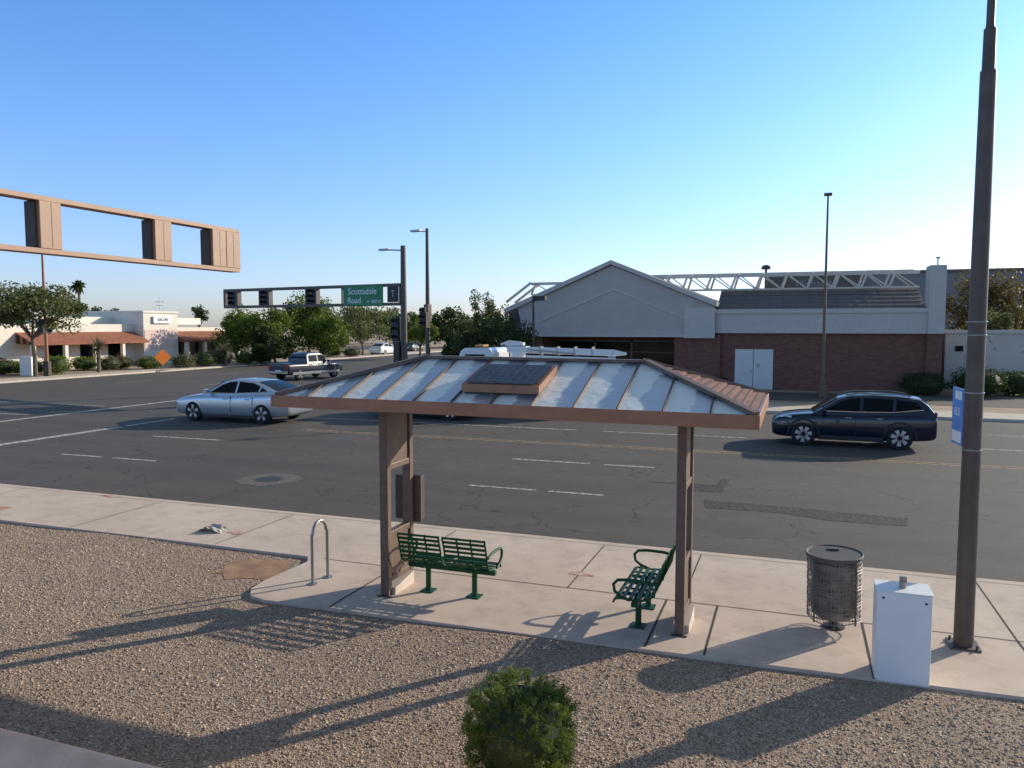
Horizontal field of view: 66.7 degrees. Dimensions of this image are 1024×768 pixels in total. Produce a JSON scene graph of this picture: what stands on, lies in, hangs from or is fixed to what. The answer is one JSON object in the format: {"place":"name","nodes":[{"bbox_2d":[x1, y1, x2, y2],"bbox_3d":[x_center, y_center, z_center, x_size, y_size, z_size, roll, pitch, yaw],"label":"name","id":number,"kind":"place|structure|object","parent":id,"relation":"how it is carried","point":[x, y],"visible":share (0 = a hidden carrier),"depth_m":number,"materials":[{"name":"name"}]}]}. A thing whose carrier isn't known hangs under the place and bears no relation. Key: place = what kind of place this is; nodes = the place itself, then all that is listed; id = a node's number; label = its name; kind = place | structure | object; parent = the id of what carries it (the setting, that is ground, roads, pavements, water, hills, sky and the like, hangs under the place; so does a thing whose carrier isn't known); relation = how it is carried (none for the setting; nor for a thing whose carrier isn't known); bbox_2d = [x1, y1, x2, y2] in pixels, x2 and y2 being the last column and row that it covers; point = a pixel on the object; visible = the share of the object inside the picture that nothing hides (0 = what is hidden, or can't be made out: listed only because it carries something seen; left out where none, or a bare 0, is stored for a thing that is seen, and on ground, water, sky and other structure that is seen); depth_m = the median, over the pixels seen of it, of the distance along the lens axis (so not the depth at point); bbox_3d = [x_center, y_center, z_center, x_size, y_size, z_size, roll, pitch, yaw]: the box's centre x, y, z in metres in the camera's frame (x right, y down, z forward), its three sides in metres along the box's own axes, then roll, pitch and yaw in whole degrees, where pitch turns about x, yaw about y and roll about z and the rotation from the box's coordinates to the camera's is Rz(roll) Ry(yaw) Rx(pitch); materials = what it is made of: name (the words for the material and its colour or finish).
{"place":"outdoors","nodes":[
{"label":"outdoors","id":0,"kind":"place"},
{"bbox_2d":[0,311,239,369],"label":"shop building","id":1,"kind":"structure","parent":0,"point":[135,335],"depth_m":74.30,"materials":[{"name":"beige paint"}]},
{"bbox_2d":[48,345,62,359],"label":"window","id":2,"kind":"structure","parent":1,"relation":"in","point":[53,350],"depth_m":67.07,"materials":[{"name":"black glass"}]},
{"bbox_2d":[80,344,92,358],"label":"window","id":3,"kind":"structure","parent":1,"relation":"in","point":[85,349],"depth_m":70.00,"materials":[{"name":"black glass"}]},
{"bbox_2d":[108,343,120,357],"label":"window","id":4,"kind":"structure","parent":1,"relation":"in","point":[113,349],"depth_m":72.87,"materials":[{"name":"black glass"}]},
{"bbox_2d":[178,342,184,354],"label":"window","id":5,"kind":"structure","parent":1,"relation":"in","point":[180,344],"depth_m":80.81,"materials":[{"name":"black glass"}]},
{"bbox_2d":[191,341,202,354],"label":"window","id":6,"kind":"structure","parent":1,"relation":"in","point":[196,346],"depth_m":82.86,"materials":[{"name":"black glass"}]},
{"bbox_2d":[207,341,217,353],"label":"window","id":7,"kind":"structure","parent":1,"relation":"in","point":[210,346],"depth_m":84.83,"materials":[{"name":"black glass"}]},
{"bbox_2d":[0,350,441,382],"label":"corner pavement","id":8,"kind":"structure","parent":0,"point":[25,379],"depth_m":64.75,"materials":[{"name":"concrete"}]},
{"bbox_2d":[38,255,52,375],"bbox_3d":[-34.640,-5.232,57.721,0.520,9.300,1.100,0,4,0],"label":"signal pole","id":9,"kind":"object","parent":8,"relation":"on","point":[47,369],"visible":0.77,"depth_m":57.84,"materials":[{"name":"metal"}]},
{"bbox_2d":[154,349,170,370],"bbox_3d":[-29.200,-2.018,65.029,0.884,1.810,1.072,1,4,9],"label":"roadwork sign","id":10,"kind":"object","parent":8,"relation":"on","point":[162,357],"visible":1,"depth_m":65.00,"materials":[{"name":"metal"}]},
{"bbox_2d":[170,353,197,367],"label":"bush","id":11,"kind":"object","parent":8,"relation":"on","point":[183,360],"visible":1,"depth_m":69.47,"materials":[{"name":"green plant"}]},
{"bbox_2d":[192,351,219,366],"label":"bush","id":12,"kind":"object","parent":8,"relation":"on","point":[206,358],"visible":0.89,"depth_m":71.45,"materials":[{"name":"green plant"}]},
{"bbox_2d":[211,346,233,364],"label":"bush","id":13,"kind":"object","parent":8,"relation":"on","point":[220,357],"visible":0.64,"depth_m":73.41,"materials":[{"name":"green plant"}]},
{"bbox_2d":[216,341,234,365],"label":"yucca plant","id":14,"kind":"object","parent":8,"relation":"on","point":[225,348],"visible":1,"depth_m":72.89,"materials":[{"name":"green plant"}]},
{"bbox_2d":[233,350,255,363],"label":"bush","id":15,"kind":"object","parent":8,"relation":"on","point":[245,356],"visible":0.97,"depth_m":75.50,"materials":[{"name":"green plant"}]},
{"bbox_2d":[250,351,271,364],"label":"bush","id":16,"kind":"object","parent":8,"relation":"on","point":[264,361],"visible":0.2,"depth_m":77.58,"materials":[{"name":"green plant"}]},
{"bbox_2d":[237,308,303,361],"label":"tree","id":17,"kind":"object","parent":8,"relation":"on","point":[277,322],"visible":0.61,"depth_m":78.87,"materials":[{"name":"green plant"}]},
{"bbox_2d":[280,290,334,351],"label":"tree","id":18,"kind":"object","parent":8,"relation":"on","point":[299,314],"visible":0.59,"depth_m":84.83,"materials":[{"name":"green plant"}]},
{"bbox_2d":[340,346,362,356],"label":"bush","id":19,"kind":"object","parent":8,"relation":"on","point":[350,352],"visible":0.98,"depth_m":94.39,"materials":[{"name":"green plant"}]},
{"bbox_2d":[334,306,392,354],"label":"tree","id":20,"kind":"object","parent":8,"relation":"on","point":[360,323],"visible":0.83,"depth_m":98.00,"materials":[{"name":"green plant"}]},
{"bbox_2d":[0,332,446,378],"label":"corner ground plot","id":21,"kind":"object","parent":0,"point":[366,345],"depth_m":95.94,"materials":[{"name":"grey concrete"}]},
{"bbox_2d":[0,357,18,374],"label":"bush","id":22,"kind":"object","parent":21,"relation":"on","point":[5,367],"visible":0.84,"depth_m":59.72,"materials":[{"name":"green plant"}]},
{"bbox_2d":[9,360,42,373],"bbox_3d":[-37.149,-1.312,60.102,2.730,1.285,2.872,2,5,20],"label":"bush","id":23,"kind":"object","parent":21,"relation":"on","point":[17,369],"visible":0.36,"depth_m":59.61,"materials":[{"name":"green plant"}]},
{"bbox_2d":[18,357,37,375],"bbox_3d":[-36.400,-1.343,58.561,1.080,1.420,0.680,1,4,10],"label":"control cabinet","id":24,"kind":"object","parent":21,"relation":"on","point":[26,366],"visible":0.83,"depth_m":58.27,"materials":[{"name":"white metal"}]},
{"bbox_2d":[0,280,89,375],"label":"tree","id":25,"kind":"object","parent":21,"relation":"on","point":[15,305],"visible":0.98,"depth_m":57.09,"materials":[{"name":"green plant"}]},
{"bbox_2d":[41,354,74,374],"bbox_3d":[-35.226,-1.409,60.028,2.384,1.836,2.331,2,5,20],"label":"bush","id":26,"kind":"object","parent":21,"relation":"on","point":[58,365],"visible":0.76,"depth_m":59.68,"materials":[{"name":"green plant"}]},
{"bbox_2d":[70,280,85,301],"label":"palm tree","id":27,"kind":"object","parent":21,"relation":"on","point":[78,287],"visible":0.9,"depth_m":118.97,"materials":[{"name":"green plant"}]},
{"bbox_2d":[67,355,96,369],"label":"bush","id":28,"kind":"object","parent":21,"relation":"on","point":[83,363],"visible":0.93,"depth_m":65.51,"materials":[{"name":"green plant"}]},
{"bbox_2d":[86,334,106,371],"bbox_3d":[-33.500,-2.475,63.006,2.257,3.230,2.235,2,5,20],"label":"yucca plant","id":29,"kind":"object","parent":21,"relation":"on","point":[98,344],"visible":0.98,"depth_m":62.91,"materials":[{"name":"green plant"}]},
{"bbox_2d":[89,306,118,310],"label":"tree","id":30,"kind":"object","parent":21,"relation":"on","point":[95,308],"visible":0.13,"depth_m":109.79,"materials":[{"name":"green plant"}]},
{"bbox_2d":[95,355,121,369],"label":"bush","id":31,"kind":"object","parent":21,"relation":"on","point":[109,363],"visible":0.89,"depth_m":65.65,"materials":[{"name":"green plant"}]},
{"bbox_2d":[114,354,134,368],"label":"bush","id":32,"kind":"object","parent":21,"relation":"on","point":[126,362],"visible":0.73,"depth_m":67.80,"materials":[{"name":"green plant"}]},
{"bbox_2d":[132,355,160,368],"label":"bush","id":33,"kind":"object","parent":21,"relation":"on","point":[151,362],"visible":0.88,"depth_m":67.48,"materials":[{"name":"green plant"}]},
{"bbox_2d":[191,304,209,326],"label":"tree","id":34,"kind":"object","parent":21,"relation":"on","point":[199,312],"visible":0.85,"depth_m":111.06,"materials":[{"name":"green plant"}]},
{"bbox_2d":[208,304,262,362],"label":"tree","id":35,"kind":"object","parent":21,"relation":"on","point":[233,333],"visible":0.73,"depth_m":78.40,"materials":[{"name":"green plant"}]},
{"bbox_2d":[250,325,296,362],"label":"tree","id":36,"kind":"object","parent":21,"relation":"on","point":[265,345],"visible":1,"depth_m":76.06,"materials":[{"name":"green plant"}]},
{"bbox_2d":[319,347,341,356],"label":"bush","id":37,"kind":"object","parent":21,"relation":"on","point":[337,353],"visible":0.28,"depth_m":94.43,"materials":[{"name":"green plant"}]},
{"bbox_2d":[338,306,387,340],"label":"tree","id":38,"kind":"object","parent":21,"relation":"on","point":[374,325],"visible":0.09,"depth_m":157.58,"materials":[{"name":"green plant"}]},
{"bbox_2d":[366,306,400,342],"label":"tree","id":39,"kind":"object","parent":21,"relation":"on","point":[394,310],"visible":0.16,"depth_m":168.88,"materials":[{"name":"green plant"}]},
{"bbox_2d":[374,311,419,342],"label":"tree","id":40,"kind":"object","parent":21,"relation":"on","point":[409,315],"visible":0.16,"depth_m":148.95,"materials":[{"name":"green plant"}]},
{"bbox_2d":[407,342,425,350],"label":"car","id":41,"kind":"object","parent":21,"relation":"on","point":[412,346],"visible":0.69,"depth_m":116.25,"materials":[{"name":"grey paint"}]},
{"bbox_2d":[407,313,444,345],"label":"tree","id":42,"kind":"object","parent":21,"relation":"on","point":[409,324],"visible":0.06,"depth_m":138.77,"materials":[{"name":"green plant"}]},
{"bbox_2d":[420,306,473,343],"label":"tree","id":43,"kind":"object","parent":21,"relation":"on","point":[448,313],"visible":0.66,"depth_m":132.95,"materials":[{"name":"green plant"}]},
{"bbox_2d":[454,314,472,332],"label":"tree","id":44,"kind":"object","parent":21,"relation":"on","point":[468,317],"visible":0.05,"depth_m":139.29,"materials":[{"name":"green plant"}]},
{"bbox_2d":[291,312,355,357],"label":"tree","id":45,"kind":"object","parent":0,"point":[326,331],"visible":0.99,"depth_m":80.68,"materials":[{"name":"green plant"}]},
{"bbox_2d":[0,352,1023,581],"bbox_3d":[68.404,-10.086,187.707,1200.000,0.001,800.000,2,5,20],"label":"road","id":46,"kind":"structure","parent":0,"point":[335,470],"depth_m":20.52,"materials":[{"name":"grey asphalt"}]},
{"bbox_2d":[176,377,312,423],"bbox_3d":[-10.991,0.594,31.907,5.689,1.737,2.551,2,5,20],"label":"car","id":47,"kind":"object","parent":46,"relation":"on","point":[245,398],"visible":0.83,"depth_m":30.90,"materials":[{"name":"silver metal"}]},
{"bbox_2d":[235,473,302,485],"bbox_3d":[-6.067,2.381,19.480,1.646,0.003,1.622,2,5,20],"label":"manhole cover patch","id":48,"kind":"object","parent":46,"relation":"on","point":[265,479],"visible":1,"depth_m":19.43,"materials":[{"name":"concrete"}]},
{"bbox_2d":[268,352,342,379],"bbox_3d":[-15.043,-1.362,56.984,2.360,1.930,5.899,2,5,28],"label":"pickup truck","id":49,"kind":"object","parent":46,"relation":"on","point":[299,366],"visible":1,"depth_m":56.02,"materials":[{"name":"white paint"}]},
{"bbox_2d":[369,343,392,353],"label":"car","id":50,"kind":"object","parent":46,"relation":"on","point":[381,348],"visible":0.83,"depth_m":102.94,"materials":[{"name":"white paint"}]},
{"bbox_2d":[378,412,458,420],"bbox_3d":[-3.592,0.607,32.942,5.106,1.559,2.289,2,5,20],"label":"car","id":51,"kind":"object","parent":46,"relation":"on","point":[450,417],"visible":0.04,"depth_m":31.61,"materials":[{"name":"grey paint"}]},
{"bbox_2d":[407,312,439,355],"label":"tree","id":52,"kind":"object","parent":46,"relation":"on","point":[414,335],"visible":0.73,"depth_m":90.86,"materials":[{"name":"green plant"}]},
{"bbox_2d":[441,331,462,355],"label":"tree","id":53,"kind":"object","parent":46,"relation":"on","point":[448,350],"visible":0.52,"depth_m":69.24,"materials":[{"name":"green plant"}]},
{"bbox_2d":[469,289,508,323],"bbox_3d":[-1.812,-4.336,63.644,3.263,6.890,3.324,-2,5,-27],"label":"tree","id":54,"kind":"object","parent":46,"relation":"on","point":[489,307],"visible":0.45,"depth_m":63.34,"materials":[{"name":"green plant"}]},
{"bbox_2d":[0,362,1023,495],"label":"road marking","id":55,"kind":"object","parent":46,"relation":"on","point":[457,438],"visible":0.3,"depth_m":25.84,"materials":[{"name":"white paint"}]},
{"bbox_2d":[459,340,625,358],"bbox_3d":[1.280,-0.354,35.308,7.902,3.246,2.312,2,5,20],"label":"utility truck","id":56,"kind":"object","parent":46,"relation":"on","point":[516,348],"visible":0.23,"depth_m":34.93,"materials":[{"name":"white paint"}]},
{"bbox_2d":[649,479,907,525],"bbox_3d":[5.354,2.568,16.978,2.755,0.001,5.899,-3,5,-32],"label":"road patch","id":57,"kind":"object","parent":46,"relation":"on","point":[845,516],"visible":0.91,"depth_m":16.07,"materials":[{"name":"grey asphalt"}]},
{"bbox_2d":[771,390,937,449],"bbox_3d":[11.014,1.092,25.299,4.859,1.721,2.226,2,5,20],"label":"car","id":58,"kind":"object","parent":46,"relation":"on","point":[897,421],"visible":1,"depth_m":24.39,"materials":[{"name":"blue paint"}]},
{"bbox_2d":[0,522,1023,767],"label":"gravel bed","id":59,"kind":"object","parent":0,"point":[302,642],"visible":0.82,"depth_m":7.97,"materials":[{"name":"brown gravel"}]},
{"bbox_2d":[0,728,160,767],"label":"pavement","id":60,"kind":"structure","parent":59,"relation":"on","point":[19,750],"depth_m":5.61,"materials":[{"name":"grey concrete"}]},
{"bbox_2d":[0,188,240,272],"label":"signal gantry","id":61,"kind":"object","parent":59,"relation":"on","point":[220,248],"visible":1,"depth_m":19.39,"materials":[{"name":"beige metal"}]},
{"bbox_2d":[215,558,292,580],"bbox_3d":[-4.002,2.856,12.016,1.062,0.017,1.046,0,4,4],"label":"bare soil patch","id":62,"kind":"object","parent":59,"relation":"on","point":[255,568],"visible":0.95,"depth_m":12.01,"materials":[{"name":"brown soil"}]},
{"bbox_2d":[460,666,580,767],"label":"shrub","id":63,"kind":"object","parent":59,"relation":"on","point":[526,724],"visible":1,"depth_m":6.00,"materials":[{"name":"green plant"}]},
{"bbox_2d":[0,484,1023,700],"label":"pavement","id":64,"kind":"structure","parent":0,"point":[750,611],"depth_m":10.88,"materials":[{"name":"concrete"}]},
{"bbox_2d":[198,523,228,532],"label":"crumpled litter","id":65,"kind":"object","parent":64,"relation":"on","point":[220,528],"visible":1,"depth_m":14.09,"materials":[{"name":"white paper"}]},
{"bbox_2d":[0,495,593,575],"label":"pavement marking","id":66,"kind":"object","parent":64,"relation":"on","point":[241,532],"visible":1,"depth_m":13.91,"materials":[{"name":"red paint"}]},
{"bbox_2d":[308,519,332,585],"bbox_3d":[-2.795,2.413,11.315,0.140,0.914,0.481,2,5,25],"label":"bike rack","id":67,"kind":"object","parent":64,"relation":"on","point":[326,576],"visible":1,"depth_m":11.20,"materials":[{"name":"metal"}]},
{"bbox_2d":[397,532,502,598],"bbox_3d":[-0.856,2.467,10.726,1.348,0.893,0.620,2,5,20],"label":"bench","id":68,"kind":"object","parent":64,"relation":"on","point":[429,561],"visible":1,"depth_m":10.58,"materials":[{"name":"green metal"}]},
{"bbox_2d":[271,354,768,637],"bbox_3d":[0.194,1.280,10.364,6.000,3.314,2.800,2,5,20],"label":"bus shelter","id":69,"kind":"object","parent":64,"relation":"on","point":[643,391],"visible":0.99,"depth_m":9.49,"materials":[{"name":"brown paint"}]},
{"bbox_2d":[413,474,421,521],"bbox_3d":[-1.408,1.662,11.328,0.190,0.690,0.018,2,5,20],"label":"case door","id":70,"kind":"structure","parent":69,"relation":"in","point":[417,514],"depth_m":11.31,"materials":[{"name":"brown paint"}]},
{"bbox_2d":[612,541,675,629],"bbox_3d":[1.723,2.528,9.909,0.620,0.893,1.348,2,5,20],"label":"bench","id":71,"kind":"object","parent":64,"relation":"on","point":[647,584],"visible":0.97,"depth_m":9.64,"materials":[{"name":"green metal"}]},
{"bbox_2d":[806,545,863,630],"bbox_3d":[3.958,2.525,9.561,0.660,0.950,0.660,0,6,20],"label":"litter bin","id":72,"kind":"object","parent":64,"relation":"on","point":[834,595],"visible":1,"depth_m":9.34,"materials":[{"name":"metal"}]},
{"bbox_2d":[871,576,933,686],"bbox_3d":[4.126,2.572,8.246,0.536,1.090,0.396,2,5,20],"label":"utility cabinet","id":73,"kind":"object","parent":64,"relation":"on","point":[902,630],"visible":1,"depth_m":8.08,"materials":[{"name":"white metal"}]},
{"bbox_2d":[945,0,996,652],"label":"street lamp pole","id":74,"kind":"object","parent":64,"relation":"on","point":[967,418],"visible":1,"depth_m":8.74,"materials":[{"name":"metal"}]},
{"bbox_2d":[0,0,1023,326],"label":"sky","id":75,"kind":"structure","parent":0,"point":[534,141],"materials":[{"name":"blue"}]},
{"bbox_2d":[761,389,1023,413],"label":"ground plot","id":76,"kind":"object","parent":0,"point":[933,407],"depth_m":37.50,"materials":[{"name":"grey concrete"}]},
{"bbox_2d":[468,309,536,356],"bbox_3d":[-0.790,-1.959,45.399,3.924,4.851,4.496,2,5,20],"label":"tree","id":77,"kind":"object","parent":76,"relation":"on","point":[499,336],"visible":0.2,"depth_m":45.44,"materials":[{"name":"green plant"}]},
{"bbox_2d":[500,326,539,354],"bbox_3d":[0.389,-1.425,44.955,2.591,3.883,3.192,2,5,20],"label":"tree","id":78,"kind":"object","parent":76,"relation":"on","point":[527,341],"visible":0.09,"depth_m":44.52,"materials":[{"name":"green plant"}]},
{"bbox_2d":[504,257,946,394],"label":"brick store","id":79,"kind":"structure","parent":76,"relation":"on","point":[885,337],"depth_m":46.11,"materials":[{"name":"paint"}]},
{"bbox_2d":[556,341,593,356],"bbox_3d":[4.222,-1.668,52.261,2.600,2.400,0.070,2,5,20],"label":"window","id":80,"kind":"structure","parent":79,"relation":"in","point":[563,344],"depth_m":52.12,"materials":[{"name":"black glass"}]},
{"bbox_2d":[597,341,629,358],"bbox_3d":[6.665,-1.603,51.374,2.200,2.400,0.070,2,5,20],"label":"window","id":81,"kind":"structure","parent":79,"relation":"in","point":[620,346],"depth_m":51.20,"materials":[{"name":"black glass"}]},
{"bbox_2d":[554,339,673,358],"bbox_3d":[6.699,-1.509,51.326,8.220,2.820,0.130,2,5,20],"label":"window frame","id":82,"kind":"structure","parent":79,"relation":"in","point":[555,340],"depth_m":50.86,"materials":[{"name":"brown paint"}]},
{"bbox_2d":[634,342,673,365],"bbox_3d":[9.203,-1.534,50.453,2.600,2.400,0.070,2,5,20],"label":"window","id":83,"kind":"structure","parent":79,"relation":"in","point":[667,358],"depth_m":50.33,"materials":[{"name":"black glass"}]},
{"bbox_2d":[734,349,752,386],"bbox_3d":[13.729,-0.884,46.070,1.030,2.350,0.140,2,5,20],"label":"door","id":84,"kind":"structure","parent":79,"relation":"in","point":[743,357],"depth_m":46.05,"materials":[{"name":"paint"}]},
{"bbox_2d":[753,349,772,389],"bbox_3d":[14.760,-0.857,45.717,1.090,2.350,0.100,2,5,20],"label":"door","id":85,"kind":"structure","parent":79,"relation":"in","point":[763,358],"depth_m":45.69,"materials":[{"name":"paint"}]},
{"bbox_2d":[767,268,1023,329],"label":"store","id":86,"kind":"structure","parent":76,"relation":"on","point":[918,279],"depth_m":75.82,"materials":[{"name":"grey metal"}]},
{"bbox_2d":[768,392,1023,407],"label":"parking lot","id":87,"kind":"structure","parent":76,"relation":"on","point":[939,400],"depth_m":39.44,"materials":[{"name":"grey asphalt"}]},
{"bbox_2d":[532,296,546,354],"bbox_3d":[1.521,-2.266,44.095,0.836,5.400,0.440,2,5,20],"label":"parking light","id":88,"kind":"object","parent":87,"relation":"on","point":[539,298],"visible":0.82,"depth_m":44.03,"materials":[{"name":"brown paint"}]},
{"bbox_2d":[817,192,832,396],"bbox_3d":[16.364,-4.602,40.639,0.500,10.570,0.500,2,5,20],"label":"parking light","id":89,"kind":"object","parent":87,"relation":"on","point":[822,388],"visible":1,"depth_m":40.68,"materials":[{"name":"brown paint"}]},
{"bbox_2d":[894,370,951,395],"bbox_3d":[22.269,0.018,42.065,2.639,1.556,2.769,-2,5,-30],"label":"bush","id":90,"kind":"object","parent":76,"relation":"on","point":[921,384],"visible":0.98,"depth_m":41.55,"materials":[{"name":"green plant"}]},
{"bbox_2d":[943,366,1013,396],"bbox_3d":[24.655,-0.091,41.148,3.244,1.858,3.256,2,5,20],"label":"bush","id":91,"kind":"object","parent":76,"relation":"on","point":[993,383],"visible":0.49,"depth_m":40.34,"materials":[{"name":"green plant"}]},
{"bbox_2d":[941,329,1023,392],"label":"wall","id":92,"kind":"structure","parent":76,"relation":"on","point":[1007,354],"depth_m":43.45,"materials":[{"name":"paint"}]},
{"bbox_2d":[955,346,962,350],"bbox_3d":[25.266,-2.005,43.953,0.400,0.300,0.060,2,5,20],"label":"window","id":93,"kind":"structure","parent":92,"relation":"in","point":[957,348],"depth_m":43.93,"materials":[{"name":"glass"}]},
{"bbox_2d":[945,264,1023,329],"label":"tree","id":94,"kind":"object","parent":76,"relation":"on","point":[1001,302],"visible":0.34,"depth_m":49.19,"materials":[{"name":"green plant"}]},
{"bbox_2d":[961,307,1023,351],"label":"tree","id":95,"kind":"object","parent":76,"relation":"on","point":[994,323],"visible":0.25,"depth_m":44.48,"materials":[{"name":"green plant"}]},
{"bbox_2d":[995,305,1023,329],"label":"tree","id":96,"kind":"object","parent":76,"relation":"on","point":[1017,317],"visible":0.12,"depth_m":46.60,"materials":[{"name":"green plant"}]},
{"bbox_2d":[999,370,1023,396],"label":"bush","id":97,"kind":"object","parent":76,"relation":"on","point":[1016,379],"visible":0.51,"depth_m":41.01,"materials":[{"name":"green plant"}]},
{"bbox_2d":[1000,282,1023,329],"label":"tree","id":98,"kind":"object","parent":76,"relation":"on","point":[1021,298],"visible":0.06,"depth_m":50.98,"materials":[{"name":"green plant"}]},
{"bbox_2d":[766,405,1023,422],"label":"pavement","id":99,"kind":"structure","parent":0,"point":[989,417],"depth_m":32.36,"materials":[{"name":"concrete"}]},
{"bbox_2d":[223,245,407,366],"bbox_3d":[-11.816,-3.659,45.297,14.390,8.000,0.720,2,5,30],"label":"signal gantry","id":100,"kind":"object","parent":99,"relation":"on","point":[363,295],"visible":1,"depth_m":42.92,"materials":[{"name":"black metal"}]},
{"bbox_2d":[410,228,431,353],"bbox_3d":[-5.971,-4.954,49.914,1.500,9.900,0.820,3,5,35],"label":"street lamp","id":101,"kind":"object","parent":99,"relation":"on","point":[425,316],"visible":0.98,"depth_m":49.56,"materials":[{"name":"metal"}]},
{"bbox_2d":[451,313,506,352],"bbox_3d":[-2.144,-3.207,61.792,6.163,5.027,5.392,2,5,20],"label":"tree","id":102,"kind":"object","parent":99,"relation":"on","point":[466,339],"visible":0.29,"depth_m":60.75,"materials":[{"name":"green plant"}]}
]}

